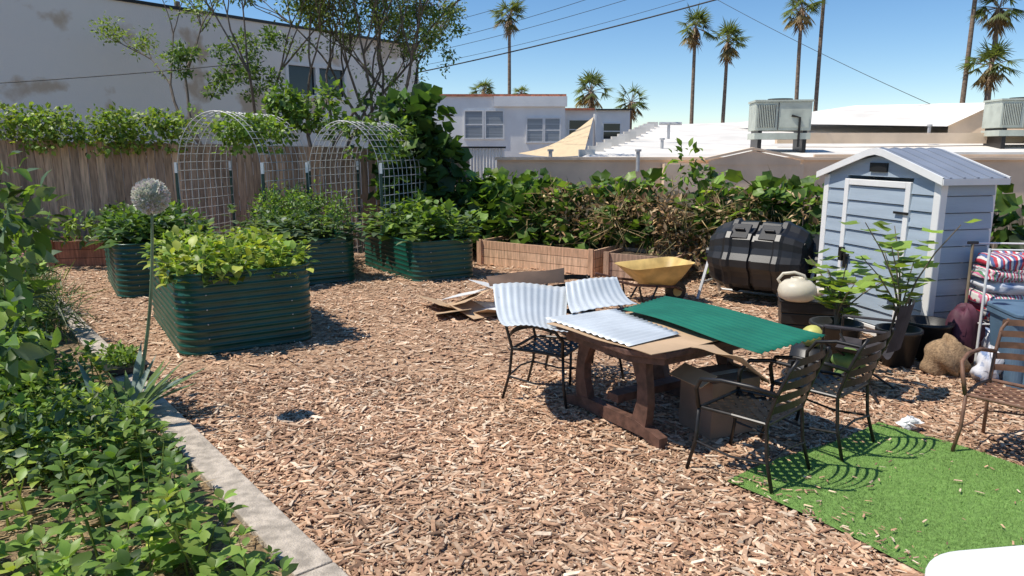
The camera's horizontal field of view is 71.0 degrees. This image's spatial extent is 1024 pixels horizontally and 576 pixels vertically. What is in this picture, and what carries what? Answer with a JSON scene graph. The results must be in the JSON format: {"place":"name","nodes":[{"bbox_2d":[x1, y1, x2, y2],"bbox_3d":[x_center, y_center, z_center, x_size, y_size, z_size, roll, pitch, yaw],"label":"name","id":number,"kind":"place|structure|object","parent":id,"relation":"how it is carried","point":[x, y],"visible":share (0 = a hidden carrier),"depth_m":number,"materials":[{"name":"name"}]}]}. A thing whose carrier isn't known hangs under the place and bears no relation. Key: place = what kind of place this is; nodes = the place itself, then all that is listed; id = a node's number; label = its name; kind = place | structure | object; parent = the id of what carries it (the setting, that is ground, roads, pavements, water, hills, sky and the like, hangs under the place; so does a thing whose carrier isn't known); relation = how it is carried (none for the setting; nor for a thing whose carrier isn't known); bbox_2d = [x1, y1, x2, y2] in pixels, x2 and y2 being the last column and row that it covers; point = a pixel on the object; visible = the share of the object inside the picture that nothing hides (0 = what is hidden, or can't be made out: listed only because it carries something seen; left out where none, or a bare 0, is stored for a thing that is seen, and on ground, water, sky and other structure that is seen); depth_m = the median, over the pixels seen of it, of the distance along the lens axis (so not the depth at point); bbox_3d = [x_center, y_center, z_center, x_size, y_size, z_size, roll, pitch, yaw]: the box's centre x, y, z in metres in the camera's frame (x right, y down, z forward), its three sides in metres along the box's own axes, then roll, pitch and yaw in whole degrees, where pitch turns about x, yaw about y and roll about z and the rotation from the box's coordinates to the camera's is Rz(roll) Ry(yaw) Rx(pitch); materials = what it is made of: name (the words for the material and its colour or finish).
{"place":"outdoors","nodes":[
{"label":"outdoors","id":0,"kind":"place"},
{"bbox_2d":[0,318,290,575],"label":"garden bed soil","id":1,"kind":"structure","parent":0,"point":[66,349],"depth_m":4.05,"materials":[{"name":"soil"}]},
{"bbox_2d":[0,256,108,343],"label":"lavender plants","id":2,"kind":"object","parent":1,"relation":"on","point":[45,277],"visible":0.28,"depth_m":7.79,"materials":[{"name":"green plant"}]},
{"bbox_2d":[0,150,115,395],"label":"tomato vines","id":3,"kind":"object","parent":1,"relation":"on","point":[16,293],"visible":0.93,"depth_m":5.29,"materials":[{"name":"green plant"}]},
{"bbox_2d":[0,280,154,490],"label":"garden herbs","id":4,"kind":"object","parent":1,"relation":"on","point":[8,441],"visible":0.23,"depth_m":4.64,"materials":[{"name":"green plant"}]},
{"bbox_2d":[96,340,149,376],"bbox_3d":[-3.639,0.606,6.642,0.390,0.252,0.600,-9,14,-39],"label":"potted plant","id":5,"kind":"object","parent":1,"relation":"on","point":[121,359],"visible":0.93,"depth_m":6.54,"materials":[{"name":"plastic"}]},
{"bbox_2d":[51,178,203,432],"bbox_3d":[-2.825,0.100,5.253,0.848,1.790,1.239,0,11,0],"label":"allium flower plant","id":6,"kind":"object","parent":1,"relation":"on","point":[151,196],"visible":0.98,"depth_m":5.25,"materials":[{"name":"green plant"}]},
{"bbox_2d":[0,329,298,575],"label":"basil plants","id":7,"kind":"object","parent":1,"relation":"on","point":[169,557],"visible":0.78,"depth_m":3.58,"materials":[{"name":"green plant"}]},
{"bbox_2d":[432,96,564,156],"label":"walls","id":8,"kind":"structure","parent":0,"point":[513,141],"depth_m":39.95,"materials":[{"name":"white paint"}]},
{"bbox_2d":[464,110,560,142],"bbox_3d":[0.025,-8.991,39.986,5.410,1.810,0.058,0,11,0],"label":"window trim","id":9,"kind":"structure","parent":8,"relation":"attached to","point":[484,123],"depth_m":39.95,"materials":[{"name":"white paint"}]},
{"bbox_2d":[465,111,559,141],"bbox_3d":[0.025,-8.994,40.000,5.250,1.650,0.026,0,11,0],"label":"window glass","id":10,"kind":"object","parent":9,"relation":"in","point":[475,117],"visible":0.96,"depth_m":40.00,"materials":[{"name":"glass"}]},
{"bbox_2d":[494,96,566,106],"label":"parapet","id":11,"kind":"structure","parent":8,"relation":"attached to","point":[530,101],"depth_m":39.61,"materials":[{"name":"white paint"}]},
{"bbox_2d":[3,248,1023,575],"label":"mulch ground","id":12,"kind":"structure","parent":0,"point":[409,364],"depth_m":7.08,"materials":[{"name":"brown wood"}]},
{"bbox_2d":[9,236,105,266],"bbox_3d":[-8.839,-0.642,12.935,3.808,0.480,0.845,-3,11,-13],"label":"wooden planter box","id":13,"kind":"object","parent":12,"relation":"on","point":[71,253],"visible":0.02,"depth_m":12.83,"materials":[{"name":"brown wood"}]},
{"bbox_2d":[103,226,169,297],"bbox_3d":[-5.596,-0.455,11.222,1.238,0.772,2.238,-7,13,-32],"label":"raised garden bed","id":14,"kind":"object","parent":12,"relation":"on","point":[128,277],"visible":0.41,"depth_m":10.14,"materials":[{"name":"green metal"}]},
{"bbox_2d":[85,198,220,249],"bbox_3d":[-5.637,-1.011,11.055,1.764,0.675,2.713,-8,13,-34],"label":"kale plants","id":15,"kind":"object","parent":14,"relation":"on","point":[126,235],"visible":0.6,"depth_m":10.45,"materials":[{"name":"green plant"}]},
{"bbox_2d":[47,288,347,575],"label":"garden edging","id":16,"kind":"object","parent":12,"relation":"on","point":[270,522],"visible":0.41,"depth_m":4.26,"materials":[{"name":"grey concrete"}]},
{"bbox_2d":[146,247,312,355],"bbox_3d":[-3.395,0.033,8.528,1.418,0.852,2.438,-7,13,-32],"label":"raised garden bed","id":17,"kind":"object","parent":12,"relation":"on","point":[260,308],"visible":0.73,"depth_m":7.53,"materials":[{"name":"green metal"}]},
{"bbox_2d":[138,223,321,288],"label":"leafy vegetable plants","id":18,"kind":"object","parent":17,"relation":"on","point":[250,249],"visible":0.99,"depth_m":7.74,"materials":[{"name":"green plant"}]},
{"bbox_2d":[0,139,468,248],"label":"wooden fence","id":19,"kind":"object","parent":12,"relation":"on","point":[64,162],"visible":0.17,"depth_m":13.98,"materials":[{"name":"brown wood"}]},
{"bbox_2d":[0,75,417,167],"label":"fence vine","id":20,"kind":"object","parent":19,"relation":"attached to","point":[294,110],"visible":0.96,"depth_m":13.32,"materials":[{"name":"green plant"}]},
{"bbox_2d":[351,81,472,223],"bbox_3d":[-1.858,-2.601,14.147,2.120,2.872,1.975,-11,15,-44],"label":"climbing vine","id":21,"kind":"object","parent":19,"relation":"attached to","point":[434,145],"visible":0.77,"depth_m":13.81,"materials":[{"name":"green plant"}]},
{"bbox_2d":[174,110,311,238],"bbox_3d":[-4.810,-1.791,13.024,1.755,2.713,1.554,3,11,14],"label":"wire arch trellis","id":22,"kind":"object","parent":12,"relation":"on","point":[177,180],"visible":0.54,"depth_m":12.87,"materials":[{"name":"white paint"}]},
{"bbox_2d":[250,224,354,285],"bbox_3d":[-3.602,-0.590,12.067,1.288,0.712,2.338,-7,13,-32],"label":"raised garden bed","id":23,"kind":"object","parent":12,"relation":"on","point":[335,256],"visible":0.35,"depth_m":11.22,"materials":[{"name":"green metal"}]},
{"bbox_2d":[221,200,373,249],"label":"cabbage plants","id":24,"kind":"object","parent":23,"relation":"on","point":[282,220],"visible":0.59,"depth_m":11.46,"materials":[{"name":"green plant"}]},
{"bbox_2d":[240,177,357,240],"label":"tomato plants","id":25,"kind":"object","parent":23,"relation":"on","point":[285,210],"visible":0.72,"depth_m":11.66,"materials":[{"name":"green plant"}]},
{"bbox_2d":[305,120,426,254],"bbox_3d":[-2.625,-1.746,13.211,1.517,2.553,1.749,4,12,19],"label":"wire arch trellis","id":26,"kind":"object","parent":12,"relation":"on","point":[357,166],"visible":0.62,"depth_m":12.96,"materials":[{"name":"white paint"}]},
{"bbox_2d":[364,226,472,281],"bbox_3d":[-1.657,-0.631,12.431,1.158,0.652,2.338,-7,13,-32],"label":"raised garden bed","id":27,"kind":"object","parent":12,"relation":"on","point":[429,260],"visible":0.81,"depth_m":11.55,"materials":[{"name":"green metal"}]},
{"bbox_2d":[356,188,483,244],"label":"bean plants","id":28,"kind":"object","parent":27,"relation":"on","point":[421,220],"visible":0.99,"depth_m":11.75,"materials":[{"name":"green plant"}]},
{"bbox_2d":[501,310,578,408],"bbox_3d":[0.260,0.479,6.086,0.694,0.882,0.649,5,12,26],"label":"metal patio chair","id":29,"kind":"object","parent":12,"relation":"on","point":[536,347],"visible":0.6,"depth_m":6.01,"materials":[{"name":"black metal"}]},
{"bbox_2d":[486,268,563,285],"bbox_3d":[0.130,-0.087,6.221,0.721,0.131,0.062,-4,12,-19],"label":"cardboard sheet","id":30,"kind":"object","parent":29,"relation":"on","point":[546,276],"visible":0.9,"depth_m":6.24,"materials":[{"name":"brown cardboard"}]},
{"bbox_2d":[493,282,567,331],"bbox_3d":[0.169,0.149,5.799,0.658,0.280,1.005,0,11,0],"label":"white corrugated panel","id":31,"kind":"object","parent":29,"relation":"on","point":[522,303],"visible":0.92,"depth_m":5.96,"materials":[{"name":"white plastic"}]},
{"bbox_2d":[477,235,619,276],"bbox_3d":[0.635,-0.614,12.841,2.388,0.460,1.045,8,13,34],"label":"wooden planter box","id":32,"kind":"object","parent":12,"relation":"on","point":[527,255],"visible":0.76,"depth_m":12.42,"materials":[{"name":"brown wood"}]},
{"bbox_2d":[147,368,1023,575],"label":"wood chips","id":33,"kind":"object","parent":12,"relation":"on","point":[1006,436],"visible":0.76,"depth_m":4.74,"materials":[{"name":"brown wood"}]},
{"bbox_2d":[544,274,624,386],"bbox_3d":[0.644,0.367,6.657,0.649,0.882,0.694,-4,12,-20],"label":"metal patio chair","id":34,"kind":"object","parent":33,"relation":"on","point":[575,276],"visible":0.16,"depth_m":6.83,"materials":[{"name":"black metal"}]},
{"bbox_2d":[565,277,636,312],"bbox_3d":[0.686,0.043,6.104,0.712,0.192,0.430,-6,13,-29],"label":"white corrugated panel","id":35,"kind":"object","parent":34,"relation":"on","point":[588,294],"visible":1,"depth_m":6.18,"materials":[{"name":"white plastic"}]},
{"bbox_2d":[557,306,741,449],"bbox_3d":[1.120,0.650,5.671,1.320,0.740,1.240,-7,13,-32],"label":"trestle table","id":36,"kind":"object","parent":33,"relation":"on","point":[652,375],"visible":0.42,"depth_m":5.30,"materials":[{"name":"brown wood"}]},
{"bbox_2d":[547,312,718,354],"bbox_3d":[0.907,0.324,5.336,0.847,0.017,1.071,-6,13,-30],"label":"cardboard sheet","id":37,"kind":"object","parent":36,"relation":"on","point":[685,338],"visible":0.48,"depth_m":5.11,"materials":[{"name":"brown cardboard"}]},
{"bbox_2d":[545,309,679,345],"bbox_3d":[0.771,0.291,5.409,0.680,0.017,0.979,-5,12,-26],"label":"white corrugated panel","id":38,"kind":"object","parent":37,"relation":"on","point":[620,327],"visible":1,"depth_m":5.42,"materials":[{"name":"white plastic"}]},
{"bbox_2d":[622,296,823,353],"bbox_3d":[1.490,0.247,5.531,0.801,0.055,1.545,-8,14,-35],"label":"green corrugated panel","id":39,"kind":"object","parent":36,"relation":"on","point":[747,332],"visible":1,"depth_m":5.38,"materials":[{"name":"green plastic"}]},
{"bbox_2d":[781,342,836,386],"bbox_3d":[2.720,0.676,6.553,0.480,0.310,0.480,0,11,0],"label":"overturned black pot","id":40,"kind":"object","parent":33,"relation":"on","point":[800,349],"visible":0.23,"depth_m":6.43,"materials":[{"name":"plastic"}]},
{"bbox_2d":[759,327,895,461],"bbox_3d":[2.229,0.678,5.072,0.649,0.882,0.694,-10,15,-40],"label":"metal patio chair","id":41,"kind":"object","parent":33,"relation":"on","point":[845,384],"visible":0.81,"depth_m":4.93,"materials":[{"name":"black metal"}]},
{"bbox_2d":[814,298,914,402],"bbox_3d":[3.051,0.492,6.183,0.658,0.830,0.560,10,15,41],"label":"patio chair","id":42,"kind":"object","parent":33,"relation":"on","point":[845,356],"visible":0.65,"depth_m":6.14,"materials":[{"name":"black metal"}]},
{"bbox_2d":[986,299,1023,389],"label":"blue waste bin","id":43,"kind":"object","parent":33,"relation":"on","point":[1000,310],"visible":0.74,"depth_m":6.33,"materials":[{"name":"plastic"}]},
{"bbox_2d":[595,257,694,302],"bbox_3d":[1.827,-0.078,9.863,1.244,0.573,0.690,-4,12,-18],"label":"wheelbarrow","id":44,"kind":"object","parent":12,"relation":"on","point":[667,273],"visible":0.9,"depth_m":9.79,"materials":[{"name":"paint"}]},
{"bbox_2d":[603,247,689,281],"bbox_3d":[2.194,-0.383,11.719,1.166,0.440,0.845,7,13,30],"label":"wooden planter box","id":45,"kind":"object","parent":12,"relation":"on","point":[610,259],"visible":0.46,"depth_m":11.62,"materials":[{"name":"brown wood"}]},
{"bbox_2d":[669,361,769,439],"bbox_3d":[1.545,0.812,5.375,0.657,0.476,0.360,-5,12,-25],"label":"cardboard box","id":46,"kind":"object","parent":12,"relation":"on","point":[712,425],"visible":0.77,"depth_m":5.26,"materials":[{"name":"brown cardboard"}]},
{"bbox_2d":[439,165,1023,273],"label":"squash vine","id":47,"kind":"object","parent":12,"relation":"on","point":[485,198],"visible":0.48,"depth_m":12.33,"materials":[{"name":"green plant"}]},
{"bbox_2d":[696,218,817,299],"bbox_3d":[3.420,-0.367,9.864,1.540,1.147,1.029,9,14,37],"label":"compost tumbler","id":48,"kind":"object","parent":12,"relation":"on","point":[751,256],"visible":0.81,"depth_m":9.53,"materials":[{"name":"black plastic"}]},
{"bbox_2d":[491,186,1023,270],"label":"wooden fence","id":49,"kind":"object","parent":12,"relation":"on","point":[804,221],"visible":0.03,"depth_m":12.38,"materials":[{"name":"brown wood"}]},
{"bbox_2d":[667,138,734,200],"bbox_3d":[4.071,-1.827,11.248,3.296,1.066,0.928,7,13,31],"label":"plant","id":50,"kind":"object","parent":49,"relation":"on","point":[693,173],"visible":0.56,"depth_m":11.81,"materials":[{"name":"green plant"}]},
{"bbox_2d":[776,293,852,328],"bbox_3d":[3.450,0.317,8.266,0.760,0.405,0.440,3,11,15],"label":"black planter crate","id":51,"kind":"object","parent":12,"relation":"on","point":[799,315],"visible":0.49,"depth_m":8.11,"materials":[{"name":"plastic"}]},
{"bbox_2d":[777,271,855,301],"bbox_3d":[3.406,-0.015,8.056,0.836,0.328,0.420,4,12,22],"label":"watering can","id":52,"kind":"object","parent":51,"relation":"on","point":[803,288],"visible":0.9,"depth_m":8.00,"materials":[{"name":"beige plastic"}]},
{"bbox_2d":[804,248,883,354],"bbox_3d":[3.197,0.168,7.076,0.809,1.106,1.154,7,13,32],"label":"potted fig tree","id":53,"kind":"object","parent":12,"relation":"on","point":[834,299],"visible":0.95,"depth_m":7.07,"materials":[{"name":"green plant"}]},
{"bbox_2d":[727,422,1023,573],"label":"artificial turf","id":54,"kind":"structure","parent":12,"relation":"on","point":[902,442],"depth_m":4.37,"materials":[{"name":"green plastic"}]},
{"bbox_2d":[685,346,830,494],"bbox_3d":[1.580,0.771,4.602,0.649,0.882,0.694,-10,15,-42],"label":"metal patio chair","id":55,"kind":"object","parent":54,"relation":"on","point":[775,408],"visible":0.97,"depth_m":4.51,"materials":[{"name":"black metal"}]},
{"bbox_2d":[724,421,1022,568],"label":"stray wood chips","id":56,"kind":"object","parent":54,"relation":"on","point":[846,527],"visible":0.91,"depth_m":4.29,"materials":[{"name":"brown wood"}]},
{"bbox_2d":[951,318,1023,451],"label":"metal patio chair","id":57,"kind":"object","parent":54,"relation":"on","point":[990,382],"visible":0.98,"depth_m":5.07,"materials":[{"name":"brown metal"}]},
{"bbox_2d":[838,219,980,367],"bbox_3d":[3.588,0.012,6.919,1.007,1.472,1.153,0,11,0],"label":"potted fig tree","id":58,"kind":"object","parent":12,"relation":"on","point":[904,355],"visible":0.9,"depth_m":6.86,"materials":[{"name":"green plant"}]},
{"bbox_2d":[816,147,1010,348],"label":"garden shed","id":59,"kind":"structure","parent":12,"relation":"on","point":[908,193],"depth_m":7.58,"materials":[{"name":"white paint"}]},
{"bbox_2d":[842,185,904,324],"bbox_3d":[4.064,-0.362,8.129,0.048,1.540,0.870,-3,11,-14],"label":"door panel","id":60,"kind":"structure","parent":59,"relation":"in","point":[869,205],"depth_m":8.09,"materials":[{"name":"wood"}]},
{"bbox_2d":[908,315,954,360],"bbox_3d":[4.150,0.511,7.213,0.480,0.380,0.480,0,11,0],"label":"black nursery pot","id":61,"kind":"object","parent":12,"relation":"on","point":[933,327],"visible":0.59,"depth_m":7.06,"materials":[{"name":"plastic"}]},
{"bbox_2d":[919,333,971,378],"bbox_3d":[4.061,0.653,6.701,0.472,0.464,0.377,0,11,0],"label":"burlap sack","id":62,"kind":"object","parent":12,"relation":"on","point":[945,354],"visible":0.85,"depth_m":6.60,"materials":[{"name":"beige fabric"}]},
{"bbox_2d":[945,302,984,362],"bbox_3d":[4.510,0.473,7.175,0.330,0.669,0.307,0,11,0],"label":"plum bag","id":63,"kind":"object","parent":12,"relation":"on","point":[964,317],"visible":0.59,"depth_m":7.06,"materials":[{"name":"purple fabric"}]},
{"bbox_2d":[925,545,1023,575],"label":"white plastic table","id":64,"kind":"object","parent":12,"relation":"on","point":[1003,561],"visible":1,"depth_m":2.38,"materials":[{"name":"paint"}]},
{"bbox_2d":[970,345,1004,384],"bbox_3d":[4.282,0.719,6.459,0.273,0.430,0.255,0,11,0],"label":"white plastic bag","id":65,"kind":"object","parent":12,"relation":"on","point":[980,371],"visible":0.59,"depth_m":6.41,"materials":[{"name":"white plastic"}]},
{"bbox_2d":[961,242,1023,364],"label":"storage rack","id":66,"kind":"object","parent":12,"relation":"on","point":[980,323],"visible":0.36,"depth_m":6.96,"materials":[{"name":"white metal"}]},
{"bbox_2d":[965,251,1023,319],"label":"striped cushions","id":67,"kind":"object","parent":66,"relation":"on","point":[1005,279],"visible":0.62,"depth_m":6.96,"materials":[{"name":"multicoloured fabric"}]},
{"bbox_2d":[140,0,1023,128],"label":"sky","id":68,"kind":"structure","parent":0,"point":[913,47],"materials":[{"name":"blue"}]},
{"bbox_2d":[185,185,993,248],"bbox_3d":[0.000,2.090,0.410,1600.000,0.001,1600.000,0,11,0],"label":"ground","id":69,"kind":"structure","parent":0,"point":[377,221],"depth_m":20.40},
{"bbox_2d":[0,0,418,225],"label":"walls","id":70,"kind":"structure","parent":69,"relation":"on","point":[46,39],"depth_m":18.68,"materials":[{"name":"paint"}]},
{"bbox_2d":[117,0,418,45],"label":"parapet cap","id":71,"kind":"object","parent":70,"relation":"on","point":[217,14],"depth_m":20.74,"materials":[{"name":"black metal"}]},
{"bbox_2d":[285,61,346,99],"bbox_3d":[-6.343,-6.700,23.319,0.130,1.070,2.400,8,14,36],"label":"window frame","id":72,"kind":"object","parent":70,"relation":"attached to","point":[316,67],"visible":0.39,"depth_m":23.24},
{"bbox_2d":[288,65,342,96],"bbox_3d":[-6.375,-6.704,23.342,0.015,0.870,2.200,8,14,36],"label":"window glass","id":73,"kind":"object","parent":72,"relation":"in","point":[298,77],"visible":0.64,"depth_m":23.03,"materials":[{"name":"grey glass"}]},
{"bbox_2d":[88,0,352,226],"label":"jacaranda tree","id":74,"kind":"object","parent":69,"relation":"on","point":[141,45],"visible":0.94,"depth_m":16.48,"materials":[{"name":"green plant"}]},
{"bbox_2d":[222,0,391,212],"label":"jacaranda tree","id":75,"kind":"object","parent":69,"relation":"on","point":[333,14],"visible":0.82,"depth_m":16.40,"materials":[{"name":"green plant"}]},
{"bbox_2d":[159,0,470,133],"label":"tree foliage","id":76,"kind":"object","parent":75,"relation":"attached to","point":[180,53],"visible":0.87,"depth_m":16.19,"materials":[{"name":"green plant"}]},
{"bbox_2d":[276,0,467,109],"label":"jacaranda tree","id":77,"kind":"object","parent":69,"relation":"on","point":[326,30],"visible":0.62,"depth_m":16.66,"materials":[{"name":"green plant"}]},
{"bbox_2d":[291,0,465,208],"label":"jacaranda tree","id":78,"kind":"object","parent":69,"relation":"on","point":[315,8],"visible":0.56,"depth_m":17.06,"materials":[{"name":"green plant"}]},
{"bbox_2d":[461,146,505,180],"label":"white metal shed","id":79,"kind":"structure","parent":69,"relation":"on","point":[480,160],"depth_m":23.62,"materials":[{"name":"paint"}]},
{"bbox_2d":[489,0,527,93],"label":"palm tree","id":80,"kind":"object","parent":69,"relation":"on","point":[516,8],"visible":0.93,"depth_m":64.88,"materials":[{"name":"green plant"}]},
{"bbox_2d":[520,114,595,156],"bbox_3d":[1.525,-4.077,23.377,2.650,3.200,2.450,0,11,0],"label":"shade sail","id":81,"kind":"object","parent":69,"relation":"on","point":[571,144],"visible":0.88,"depth_m":23.45,"materials":[{"name":"fabric"}]},
{"bbox_2d":[573,69,615,108],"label":"palm tree","id":82,"kind":"object","parent":69,"relation":"on","point":[589,99],"visible":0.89,"depth_m":59.77,"materials":[{"name":"green plant"}]},
{"bbox_2d":[613,82,649,128],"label":"palm tree","id":83,"kind":"object","parent":69,"relation":"on","point":[633,107],"visible":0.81,"depth_m":61.85,"materials":[{"name":"green plant"}]},
{"bbox_2d":[676,1,715,123],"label":"palm tree","id":84,"kind":"object","parent":69,"relation":"on","point":[693,37],"visible":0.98,"depth_m":64.92,"materials":[{"name":"green plant"}]},
{"bbox_2d":[706,15,751,122],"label":"palm tree","id":85,"kind":"object","parent":69,"relation":"on","point":[729,51],"visible":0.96,"depth_m":64.62,"materials":[{"name":"green plant"}]},
{"bbox_2d":[661,164,803,199],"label":"walls","id":86,"kind":"structure","parent":69,"relation":"on","point":[750,173],"depth_m":16.50,"materials":[{"name":"beige paint"}]},
{"bbox_2d":[709,151,800,164],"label":"gable","id":87,"kind":"structure","parent":86,"relation":"attached to","point":[753,158],"depth_m":16.43,"materials":[{"name":"beige paint"}]},
{"bbox_2d":[497,160,1023,229],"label":"walls","id":88,"kind":"structure","parent":69,"relation":"on","point":[574,171],"depth_m":16.77,"materials":[{"name":"beige paint"}]},
{"bbox_2d":[495,157,1023,159],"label":"coping","id":89,"kind":"object","parent":88,"relation":"on","point":[699,158],"visible":0.56,"depth_m":16.66,"materials":[{"name":"beige paint"}]},
{"bbox_2d":[780,0,825,99],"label":"palm tree","id":90,"kind":"object","parent":69,"relation":"on","point":[800,17],"visible":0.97,"depth_m":59.96,"materials":[{"name":"green plant"}]},
{"bbox_2d":[960,0,976,102],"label":"palm tree","id":91,"kind":"object","parent":69,"relation":"on","point":[968,53],"visible":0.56,"depth_m":50.80,"materials":[{"name":"brown plant"}]},
{"bbox_2d":[955,36,1023,99],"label":"palm tree","id":92,"kind":"object","parent":69,"relation":"on","point":[990,75],"visible":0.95,"depth_m":49.81,"materials":[{"name":"green plant"}]},
{"bbox_2d":[968,0,1023,100],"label":"palm tree","id":93,"kind":"object","parent":69,"relation":"on","point":[997,22],"visible":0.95,"depth_m":50.05,"materials":[{"name":"green plant"}]},
{"bbox_2d":[565,110,629,156],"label":"walls","id":94,"kind":"structure","parent":0,"point":[622,117],"depth_m":43.83,"materials":[{"name":"white paint"}]},
{"bbox_2d":[490,166,821,270],"bbox_3d":[2.149,-1.104,11.900,6.124,1.958,1.669,7,13,33],"label":"dry vine","id":95,"kind":"object","parent":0,"point":[657,244],"depth_m":11.70,"materials":[{"name":"plant"}]},
{"bbox_2d":[583,122,1023,156],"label":"roof slope","id":96,"kind":"structure","parent":0,"point":[712,139],"depth_m":21.81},
{"bbox_2d":[578,122,657,156],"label":"stepped parapet","id":97,"kind":"structure","parent":96,"relation":"on","point":[628,135],"depth_m":21.98,"materials":[{"name":"white paint"}]},
{"bbox_2d":[747,98,814,152],"bbox_3d":[7.097,-4.308,19.103,1.460,1.400,1.110,2,11,8],"label":"rooftop air conditioner","id":98,"kind":"object","parent":96,"relation":"on","point":[783,114],"visible":0.98,"depth_m":18.62,"materials":[{"name":"grey metal"}]},
{"bbox_2d":[739,103,984,125],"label":"penthouse roof","id":99,"kind":"structure","parent":96,"relation":"on","point":[945,114],"depth_m":24.36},
{"bbox_2d":[775,133,1023,143],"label":"roof step","id":100,"kind":"object","parent":96,"relation":"on","point":[898,138],"visible":0.89,"depth_m":20.56,"materials":[{"name":"beige paint"}]},
{"bbox_2d":[981,97,1023,148],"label":"rooftop air conditioner","id":101,"kind":"object","parent":96,"relation":"on","point":[1001,116],"visible":0.98,"depth_m":19.73,"materials":[{"name":"grey metal"}]},
{"bbox_2d":[948,109,1023,132],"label":"penthouse wall","id":102,"kind":"structure","parent":0,"point":[971,123],"depth_m":21.90,"materials":[{"name":"beige paint"}]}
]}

